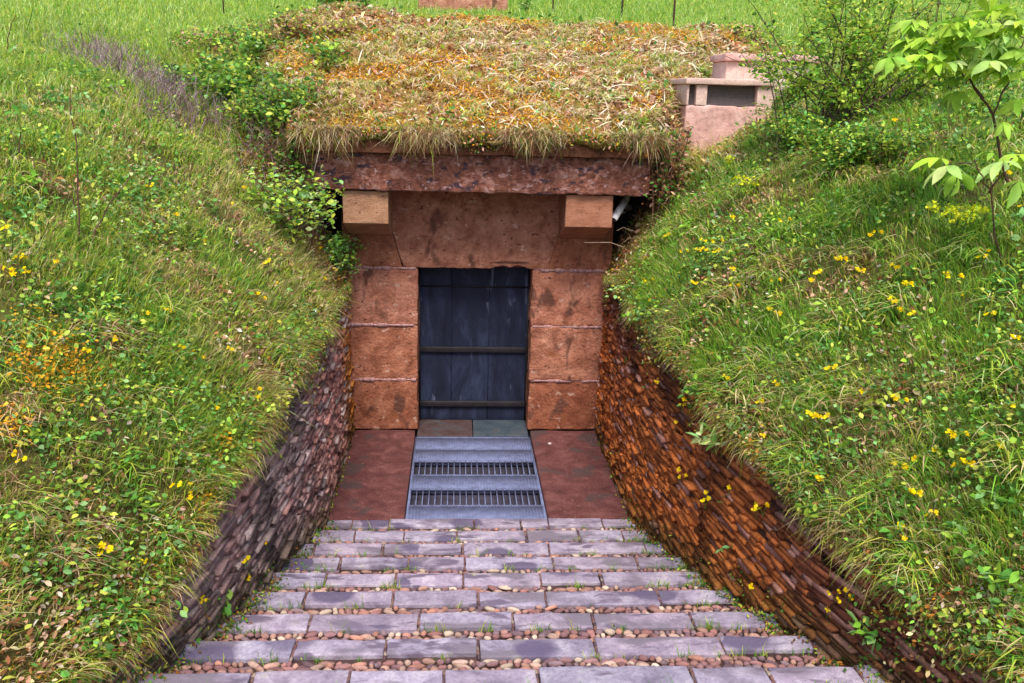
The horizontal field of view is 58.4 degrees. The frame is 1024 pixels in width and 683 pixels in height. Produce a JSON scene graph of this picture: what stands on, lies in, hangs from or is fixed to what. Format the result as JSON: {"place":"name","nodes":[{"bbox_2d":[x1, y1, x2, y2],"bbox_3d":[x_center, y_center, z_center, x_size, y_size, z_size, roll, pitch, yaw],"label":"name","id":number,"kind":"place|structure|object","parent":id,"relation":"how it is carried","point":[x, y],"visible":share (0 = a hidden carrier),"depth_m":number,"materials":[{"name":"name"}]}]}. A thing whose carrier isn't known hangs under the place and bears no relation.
{"place":"outdoors","nodes":[
{"label":"outdoors","id":0,"kind":"place"},
{"bbox_2d":[0,0,1023,682],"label":"ground","id":1,"kind":"structure","parent":0,"point":[952,596],"depth_m":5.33,"materials":[{"name":"green plant"}]},
{"bbox_2d":[5,13,18,53],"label":"seedling","id":2,"kind":"object","parent":1,"relation":"on","point":[11,30],"visible":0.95,"depth_m":8.58,"materials":[{"name":"green plant"}]},
{"bbox_2d":[6,120,27,153],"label":"seedling","id":3,"kind":"object","parent":1,"relation":"on","point":[17,132],"visible":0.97,"depth_m":6.03,"materials":[{"name":"green plant"}]},
{"bbox_2d":[0,403,65,447],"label":"weed clump","id":4,"kind":"object","parent":1,"relation":"on","point":[46,433],"visible":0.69,"depth_m":4.33,"materials":[{"name":"green plant"}]},
{"bbox_2d":[28,291,81,312],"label":"weed clump","id":5,"kind":"object","parent":1,"relation":"on","point":[62,295],"visible":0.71,"depth_m":4.94,"materials":[{"name":"green plant"}]},
{"bbox_2d":[64,85,81,242],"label":"seedling","id":6,"kind":"object","parent":1,"relation":"on","point":[76,156],"visible":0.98,"depth_m":5.44,"materials":[{"name":"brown plant"}]},
{"bbox_2d":[81,541,105,560],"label":"yellow flower","id":7,"kind":"object","parent":1,"relation":"on","point":[101,544],"visible":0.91,"depth_m":4.16,"materials":[{"name":"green plant"}]},
{"bbox_2d":[96,545,112,564],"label":"yellow flower","id":8,"kind":"object","parent":1,"relation":"on","point":[108,549],"visible":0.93,"depth_m":4.18,"materials":[{"name":"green plant"}]},
{"bbox_2d":[20,19,203,85],"bbox_3d":[-4.449,-3.142,9.954,1.550,0.823,2.775,-9,18,-35],"label":"twig pile","id":9,"kind":"object","parent":1,"relation":"on","point":[99,49],"visible":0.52,"depth_m":9.60,"materials":[{"name":"grey plant"}]},
{"bbox_2d":[104,290,134,310],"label":"weed clump","id":10,"kind":"object","parent":1,"relation":"on","point":[115,302],"visible":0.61,"depth_m":5.37,"materials":[{"name":"green plant"}]},
{"bbox_2d":[86,161,158,247],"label":"seedling","id":11,"kind":"object","parent":1,"relation":"on","point":[107,205],"visible":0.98,"depth_m":5.61,"materials":[{"name":"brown plant"}]},
{"bbox_2d":[109,488,160,512],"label":"weed clump","id":12,"kind":"object","parent":1,"relation":"on","point":[145,506],"visible":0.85,"depth_m":4.46,"materials":[{"name":"green plant"}]},
{"bbox_2d":[125,371,157,395],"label":"weed clump","id":13,"kind":"object","parent":1,"relation":"on","point":[142,382],"visible":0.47,"depth_m":4.96,"materials":[{"name":"green plant"}]},
{"bbox_2d":[0,43,348,633],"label":"tussock grass","id":14,"kind":"structure","parent":1,"relation":"on","point":[103,126],"depth_m":6.41,"materials":[{"name":"green plant"}]},
{"bbox_2d":[169,481,181,498],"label":"yellow flower","id":15,"kind":"object","parent":1,"relation":"on","point":[179,484],"visible":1,"depth_m":4.66,"materials":[{"name":"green plant"}]},
{"bbox_2d":[92,47,271,137],"bbox_3d":[-3.492,-2.397,8.844,1.755,0.971,1.779,8,16,24],"label":"twig pile","id":16,"kind":"object","parent":1,"relation":"on","point":[165,88],"visible":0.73,"depth_m":8.91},
{"bbox_2d":[136,38,257,94],"bbox_3d":[-3.266,-2.922,9.856,1.230,0.640,1.151,1,15,-4],"label":"bramble","id":17,"kind":"object","parent":1,"relation":"on","point":[192,66],"visible":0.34,"depth_m":9.60,"materials":[{"name":"green plant"}]},
{"bbox_2d":[165,22,269,51],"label":"bramble","id":18,"kind":"object","parent":1,"relation":"on","point":[197,35],"visible":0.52,"depth_m":11.16,"materials":[{"name":"green plant"}]},
{"bbox_2d":[191,54,292,105],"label":"bramble","id":19,"kind":"object","parent":1,"relation":"on","point":[220,81],"visible":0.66,"depth_m":9.29,"materials":[{"name":"green plant"}]},
{"bbox_2d":[214,81,288,136],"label":"bramble","id":20,"kind":"object","parent":1,"relation":"on","point":[246,112],"visible":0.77,"depth_m":8.77,"materials":[{"name":"green plant"}]},
{"bbox_2d":[201,24,315,61],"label":"bramble","id":21,"kind":"object","parent":1,"relation":"on","point":[257,42],"visible":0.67,"depth_m":10.34,"materials":[{"name":"green plant"}]},
{"bbox_2d":[189,57,335,242],"bbox_3d":[-2.284,-1.707,8.883,1.141,2.057,1.084,7,16,20],"label":"shrub","id":22,"kind":"object","parent":1,"relation":"on","point":[264,128],"visible":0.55,"depth_m":8.73,"materials":[{"name":"green plant"}]},
{"bbox_2d":[213,155,345,253],"bbox_3d":[-2.014,-1.193,8.182,1.168,0.958,0.938,5,15,11],"label":"leafy shrub","id":23,"kind":"object","parent":1,"relation":"on","point":[267,198],"visible":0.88,"depth_m":8.03,"materials":[{"name":"green plant"}]},
{"bbox_2d":[230,64,328,220],"bbox_3d":[-2.257,-1.915,9.049,0.816,1.604,0.818,15,20,41],"label":"bramble","id":24,"kind":"object","parent":1,"relation":"on","point":[286,107],"visible":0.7,"depth_m":8.80,"materials":[{"name":"green plant"}]},
{"bbox_2d":[238,6,329,38],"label":"bramble","id":25,"kind":"object","parent":1,"relation":"on","point":[288,28],"visible":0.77,"depth_m":10.38,"materials":[{"name":"green plant"}]},
{"bbox_2d":[271,103,328,254],"bbox_3d":[-1.914,-1.507,8.628,0.641,1.458,0.481,-11,19,-39],"label":"bramble","id":26,"kind":"object","parent":1,"relation":"on","point":[291,157],"visible":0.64,"depth_m":8.53,"materials":[{"name":"green plant"}]},
{"bbox_2d":[268,68,340,234],"bbox_3d":[-1.981,-1.839,9.072,0.651,1.656,0.753,11,17,30],"label":"bramble","id":27,"kind":"object","parent":1,"relation":"on","point":[286,90],"visible":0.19,"depth_m":8.84,"materials":[{"name":"green plant"}]},
{"bbox_2d":[284,119,327,232],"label":"dark shrub","id":28,"kind":"object","parent":1,"relation":"on","point":[298,168],"visible":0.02,"depth_m":9.07,"materials":[{"name":"green plant"}]},
{"bbox_2d":[298,30,356,71],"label":"bramble","id":29,"kind":"object","parent":1,"relation":"on","point":[326,56],"visible":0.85,"depth_m":9.69,"materials":[{"name":"green plant"}]},
{"bbox_2d":[315,6,361,40],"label":"bramble","id":30,"kind":"object","parent":1,"relation":"on","point":[337,28],"visible":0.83,"depth_m":10.44,"materials":[{"name":"green plant"}]},
{"bbox_2d":[320,231,368,281],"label":"leafy shrub","id":31,"kind":"object","parent":1,"relation":"on","point":[333,245],"visible":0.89,"depth_m":9.17,"materials":[{"name":"green plant"}]},
{"bbox_2d":[317,0,375,4],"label":"hedge","id":32,"kind":"object","parent":1,"relation":"on","point":[360,1],"visible":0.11,"depth_m":43.09,"materials":[{"name":"green plant"}]},
{"bbox_2d":[0,1,814,517],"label":"moss","id":33,"kind":"object","parent":1,"relation":"on","point":[280,57],"visible":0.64,"depth_m":9.31,"materials":[{"name":"orange plant"}]},
{"bbox_2d":[418,0,507,12],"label":"monument plinth","id":34,"kind":"structure","parent":1,"relation":"on","point":[461,3],"depth_m":23.57,"materials":[{"name":"pink stone"}]},
{"bbox_2d":[298,133,659,436],"bbox_3d":[-0.435,-0.482,9.537,4.500,3.305,1.187,1,15,-4],"label":"crypt entrance","id":35,"kind":"object","parent":1,"relation":"on","point":[477,290],"visible":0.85,"depth_m":9.62,"materials":[{"name":"red stone"}]},
{"bbox_2d":[418,267,529,420],"bbox_3d":[-0.426,0.014,10.121,1.222,1.798,0.083,1,15,-4],"label":"door","id":36,"kind":"structure","parent":35,"relation":"in","point":[474,326],"depth_m":10.11,"materials":[{"name":"wood"}]},
{"bbox_2d":[282,76,670,159],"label":"turf roof","id":37,"kind":"structure","parent":35,"relation":"on","point":[490,141],"depth_m":8.86,"materials":[{"name":"plant"}]},
{"bbox_2d":[284,125,667,156],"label":"creeping weeds","id":38,"kind":"object","parent":37,"relation":"on","point":[586,137],"visible":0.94,"depth_m":8.46,"materials":[{"name":"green plant"}]},
{"bbox_2d":[277,118,676,172],"bbox_3d":[-0.326,-1.736,8.387,3.897,0.570,0.288,1,15,-4],"label":"fringe","id":39,"kind":"object","parent":37,"relation":"hanging from","point":[397,133],"visible":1,"depth_m":8.40,"materials":[{"name":"beige plant"}]},
{"bbox_2d":[447,133,518,157],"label":"ivy","id":40,"kind":"object","parent":37,"relation":"attached to","point":[480,144],"visible":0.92,"depth_m":8.52,"materials":[{"name":"green plant"}]},
{"bbox_2d":[358,122,655,145],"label":"hanging grass","id":41,"kind":"structure","parent":37,"relation":"on","point":[511,131],"depth_m":8.51,"materials":[{"name":"plant"}]},
{"bbox_2d":[536,140,561,189],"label":"dangling twig","id":42,"kind":"object","parent":37,"relation":"hanging from","point":[552,163],"visible":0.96,"depth_m":8.60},
{"bbox_2d":[612,195,631,220],"bbox_3d":[1.150,-1.387,9.373,0.139,0.239,0.790,6,16,17],"label":"security camera","id":43,"kind":"object","parent":35,"relation":"attached to","point":[623,204],"visible":0.94,"depth_m":9.16,"materials":[{"name":"white plastic"}]},
{"bbox_2d":[0,0,1023,682],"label":"ground cover","id":44,"kind":"object","parent":1,"relation":"on","point":[994,602],"visible":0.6,"depth_m":5.04,"materials":[{"name":"green plant"}]},
{"bbox_2d":[0,0,1023,682],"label":"leaf litter","id":45,"kind":"object","parent":1,"relation":"on","point":[454,116],"visible":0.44,"depth_m":8.52,"materials":[{"name":"plant"}]},
{"bbox_2d":[0,50,1023,679],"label":"leafy herbs","id":46,"kind":"object","parent":1,"relation":"on","point":[660,232],"visible":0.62,"depth_m":5.75,"materials":[{"name":"green plant"}]},
{"bbox_2d":[0,130,1023,597],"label":"dry grass","id":47,"kind":"structure","parent":1,"relation":"on","point":[280,250],"depth_m":5.54,"materials":[{"name":"plant"}]},
{"bbox_2d":[7,8,1016,682],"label":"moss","id":48,"kind":"object","parent":1,"relation":"on","point":[343,270],"visible":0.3,"depth_m":8.73,"materials":[{"name":"green plant"}]},
{"bbox_2d":[231,1,822,177],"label":"dry grass","id":49,"kind":"structure","parent":1,"relation":"on","point":[513,63],"depth_m":9.92,"materials":[{"name":"beige plant"}]},
{"bbox_2d":[518,0,536,12],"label":"bush","id":50,"kind":"object","parent":1,"relation":"on","point":[526,6],"visible":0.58,"depth_m":23.39,"materials":[{"name":"green plant"}]},
{"bbox_2d":[642,121,698,232],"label":"bramble","id":51,"kind":"object","parent":1,"relation":"on","point":[674,166],"visible":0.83,"depth_m":8.75,"materials":[{"name":"green plant"}]},
{"bbox_2d":[669,78,777,151],"bbox_3d":[2.165,-2.024,9.759,0.940,1.480,0.856,1,15,-4],"label":"vent shaft","id":52,"kind":"object","parent":1,"relation":"on","point":[717,105],"visible":0.4,"depth_m":9.29,"materials":[{"name":"concrete"}]},
{"bbox_2d":[725,155,735,174],"bbox_3d":[1.964,-1.580,8.237,0.096,0.200,0.142,12,18,34],"label":"spurge","id":53,"kind":"object","parent":1,"relation":"on","point":[730,161],"visible":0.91,"depth_m":8.22,"materials":[{"name":"green plant"}]},
{"bbox_2d":[730,175,759,202],"bbox_3d":[1.911,-1.248,7.503,0.263,0.228,0.196,1,15,-4],"label":"spurge","id":54,"kind":"object","parent":1,"relation":"on","point":[743,182],"visible":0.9,"depth_m":7.48,"materials":[{"name":"green plant"}]},
{"bbox_2d":[718,15,775,41],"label":"bramble","id":55,"kind":"object","parent":1,"relation":"on","point":[736,28],"visible":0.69,"depth_m":12.18,"materials":[{"name":"green plant"}]},
{"bbox_2d":[710,53,817,105],"bbox_3d":[2.679,-2.569,9.963,0.997,1.039,0.635,1,15,-4],"label":"shaft","id":56,"kind":"object","parent":1,"relation":"on","point":[724,67],"visible":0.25,"depth_m":9.61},
{"bbox_2d":[773,58,816,106],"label":"bramble","id":57,"kind":"object","parent":1,"relation":"on","point":[794,95],"visible":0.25,"depth_m":9.34,"materials":[{"name":"green plant"}]},
{"bbox_2d":[754,88,842,154],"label":"bramble","id":58,"kind":"object","parent":1,"relation":"on","point":[789,123],"visible":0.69,"depth_m":7.68,"materials":[{"name":"green plant"}]},
{"bbox_2d":[806,410,817,429],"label":"yellow flower","id":59,"kind":"object","parent":1,"relation":"on","point":[810,414],"visible":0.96,"depth_m":5.08,"materials":[{"name":"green plant"}]},
{"bbox_2d":[616,51,1023,681],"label":"tussock grass","id":60,"kind":"structure","parent":1,"relation":"on","point":[966,253],"depth_m":5.67,"materials":[{"name":"green plant"}]},
{"bbox_2d":[780,113,885,178],"bbox_3d":[2.537,-1.471,7.052,0.777,0.549,0.810,-6,17,-27],"label":"bramble","id":61,"kind":"object","parent":1,"relation":"on","point":[847,149],"visible":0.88,"depth_m":6.89,"materials":[{"name":"green plant"}]},
{"bbox_2d":[806,441,860,466],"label":"weed clump","id":62,"kind":"object","parent":1,"relation":"on","point":[842,451],"visible":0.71,"depth_m":4.78,"materials":[{"name":"green plant"}]},
{"bbox_2d":[837,255,848,272],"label":"yellow flower","id":63,"kind":"object","parent":1,"relation":"on","point":[840,259],"visible":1,"depth_m":5.87,"materials":[{"name":"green plant"}]},
{"bbox_2d":[726,0,970,169],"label":"tall shrub","id":64,"kind":"object","parent":1,"relation":"on","point":[842,99],"visible":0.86,"depth_m":7.67,"materials":[{"name":"green plant"}]},
{"bbox_2d":[891,459,908,478],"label":"yellow flower","id":65,"kind":"object","parent":1,"relation":"on","point":[894,462],"visible":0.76,"depth_m":4.50,"materials":[{"name":"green plant"}]},
{"bbox_2d":[901,280,914,297],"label":"yellow flower","id":66,"kind":"object","parent":1,"relation":"on","point":[910,282],"visible":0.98,"depth_m":5.30,"materials":[{"name":"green plant"}]},
{"bbox_2d":[853,97,974,171],"bbox_3d":[2.925,-1.475,6.661,0.823,0.563,0.660,11,18,32],"label":"bramble","id":67,"kind":"object","parent":1,"relation":"on","point":[894,138],"visible":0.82,"depth_m":6.63,"materials":[{"name":"green plant"}]},
{"bbox_2d":[909,488,923,507],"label":"yellow flower","id":68,"kind":"object","parent":1,"relation":"on","point":[912,491],"visible":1,"depth_m":4.31,"materials":[{"name":"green plant"}]},
{"bbox_2d":[865,0,1018,100],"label":"tall shrub","id":69,"kind":"object","parent":1,"relation":"on","point":[930,20],"visible":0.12,"depth_m":8.07,"materials":[{"name":"green plant"}]},
{"bbox_2d":[919,502,972,546],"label":"weed clump","id":70,"kind":"object","parent":1,"relation":"on","point":[950,524],"visible":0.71,"depth_m":4.13,"materials":[{"name":"green plant"}]},
{"bbox_2d":[872,0,1023,192],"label":"sapling","id":71,"kind":"object","parent":1,"relation":"on","point":[955,43],"visible":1,"depth_m":5.30,"materials":[{"name":"green plant"}]},
{"bbox_2d":[945,429,956,449],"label":"yellow flower","id":72,"kind":"object","parent":1,"relation":"on","point":[954,436],"visible":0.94,"depth_m":4.41,"materials":[{"name":"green plant"}]},
{"bbox_2d":[925,200,989,245],"bbox_3d":[2.662,-0.711,5.517,0.368,0.267,0.319,1,15,-4],"label":"spurge","id":73,"kind":"object","parent":1,"relation":"on","point":[948,211],"visible":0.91,"depth_m":5.49,"materials":[{"name":"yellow plant"}]},
{"bbox_2d":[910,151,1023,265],"bbox_3d":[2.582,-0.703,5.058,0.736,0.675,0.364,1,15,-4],"label":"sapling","id":74,"kind":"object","parent":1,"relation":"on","point":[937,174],"visible":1,"depth_m":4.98,"materials":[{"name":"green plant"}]},
{"bbox_2d":[960,457,975,478],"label":"yellow flower","id":75,"kind":"object","parent":1,"relation":"on","point":[964,461],"visible":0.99,"depth_m":4.24,"materials":[{"name":"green plant"}]},
{"bbox_2d":[955,544,1023,604],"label":"weed clump","id":76,"kind":"object","parent":1,"relation":"on","point":[1012,579],"visible":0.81,"depth_m":3.81,"materials":[{"name":"green plant"}]},
{"bbox_2d":[969,468,1019,508],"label":"weed clump","id":77,"kind":"object","parent":1,"relation":"on","point":[979,494],"visible":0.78,"depth_m":4.07,"materials":[{"name":"green plant"}]},
{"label":"stair bed","id":78,"kind":"structure","parent":0,"visible":0},
{"bbox_2d":[84,299,355,682],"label":"retaining wall","id":79,"kind":"structure","parent":78,"relation":"on","point":[287,496],"depth_m":6.12,"materials":[{"name":"stone"}]},
{"bbox_2d":[147,575,187,617],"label":"trailing weed","id":80,"kind":"object","parent":79,"relation":"on","point":[184,612],"visible":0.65,"depth_m":4.31,"materials":[{"name":"green plant"}]},
{"bbox_2d":[221,589,232,615],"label":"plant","id":81,"kind":"object","parent":79,"relation":"on","point":[226,611],"visible":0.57,"depth_m":5.06,"materials":[{"name":"green plant"}]},
{"bbox_2d":[405,437,546,521],"bbox_3d":[-0.365,1.349,8.922,1.232,0.128,2.010,1,15,-4],"label":"door mat grate","id":82,"kind":"object","parent":78,"relation":"on","point":[473,478],"visible":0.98,"depth_m":8.78,"materials":[{"name":"metal"}]},
{"bbox_2d":[328,430,627,520],"bbox_3d":[-0.339,1.321,8.995,2.786,0.152,2.187,1,15,-4],"label":"landing","id":83,"kind":"object","parent":78,"relation":"on","point":[574,472],"visible":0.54,"depth_m":8.79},
{"bbox_2d":[139,518,884,682],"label":"stairway","id":84,"kind":"object","parent":78,"relation":"on","point":[389,639],"visible":0.94,"depth_m":5.18,"materials":[{"name":"grey stone"}]},
{"bbox_2d":[100,424,942,682],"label":"moss","id":85,"kind":"object","parent":84,"relation":"on","point":[743,608],"visible":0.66,"depth_m":5.32,"materials":[{"name":"green plant"}]},
{"bbox_2d":[192,518,886,682],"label":"joint grass","id":86,"kind":"structure","parent":84,"relation":"on","point":[540,630],"depth_m":5.60,"materials":[{"name":"plant"}]},
{"bbox_2d":[72,270,1023,682],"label":"creeping weeds","id":87,"kind":"object","parent":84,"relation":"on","point":[344,292],"visible":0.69,"depth_m":4.76,"materials":[{"name":"green plant"}]},
{"bbox_2d":[594,285,1012,682],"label":"retaining wall","id":88,"kind":"structure","parent":78,"relation":"on","point":[635,427],"depth_m":5.83,"materials":[{"name":"stone"}]},
{"bbox_2d":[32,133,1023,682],"bbox_3d":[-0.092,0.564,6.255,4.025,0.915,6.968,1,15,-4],"label":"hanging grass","id":89,"kind":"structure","parent":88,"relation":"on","point":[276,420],"depth_m":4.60,"materials":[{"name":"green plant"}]},
{"bbox_2d":[625,307,647,320],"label":"trailing weed","id":90,"kind":"object","parent":88,"relation":"on","point":[628,314],"visible":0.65,"depth_m":7.63,"materials":[{"name":"green plant"}]},
{"bbox_2d":[673,336,686,353],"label":"trailing weed","id":91,"kind":"object","parent":88,"relation":"on","point":[678,340],"visible":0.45,"depth_m":6.72,"materials":[{"name":"green plant"}]},
{"bbox_2d":[682,372,722,396],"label":"trailing weed","id":92,"kind":"object","parent":88,"relation":"on","point":[687,389],"visible":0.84,"depth_m":6.10,"materials":[{"name":"green plant"}]},
{"bbox_2d":[685,422,727,454],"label":"wall plant","id":93,"kind":"object","parent":88,"relation":"attached to","point":[704,441],"depth_m":5.82,"materials":[{"name":"green plant"}]},
{"bbox_2d":[715,543,732,552],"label":"wall plant","id":94,"kind":"object","parent":88,"relation":"attached to","point":[725,547],"depth_m":5.70,"materials":[{"name":"green plant"}]},
{"bbox_2d":[729,421,760,434],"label":"trailing weed","id":95,"kind":"object","parent":88,"relation":"on","point":[734,427],"visible":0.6,"depth_m":5.57,"materials":[{"name":"green plant"}]},
{"bbox_2d":[768,448,796,474],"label":"trailing weed","id":96,"kind":"object","parent":88,"relation":"on","point":[772,472],"visible":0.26,"depth_m":5.11,"materials":[{"name":"green plant"}]},
{"bbox_2d":[794,496,845,537],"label":"trailing weed","id":97,"kind":"object","parent":88,"relation":"on","point":[808,510],"visible":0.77,"depth_m":4.70,"materials":[{"name":"green plant"}]},
{"bbox_2d":[846,609,881,654],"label":"weed","id":98,"kind":"object","parent":88,"relation":"attached to","point":[870,638],"visible":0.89,"depth_m":4.36,"materials":[{"name":"green plant"}]},
{"bbox_2d":[843,538,896,560],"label":"trailing weed","id":99,"kind":"object","parent":88,"relation":"on","point":[852,540],"visible":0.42,"depth_m":4.38,"materials":[{"name":"green plant"}]},
{"bbox_2d":[880,573,938,606],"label":"trailing weed","id":100,"kind":"object","parent":88,"relation":"on","point":[912,598],"visible":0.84,"depth_m":4.07,"materials":[{"name":"green plant"}]},
{"bbox_2d":[965,616,1023,664],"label":"trailing weed","id":101,"kind":"object","parent":88,"relation":"on","point":[972,648],"visible":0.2,"depth_m":3.73,"materials":[{"name":"green plant"}]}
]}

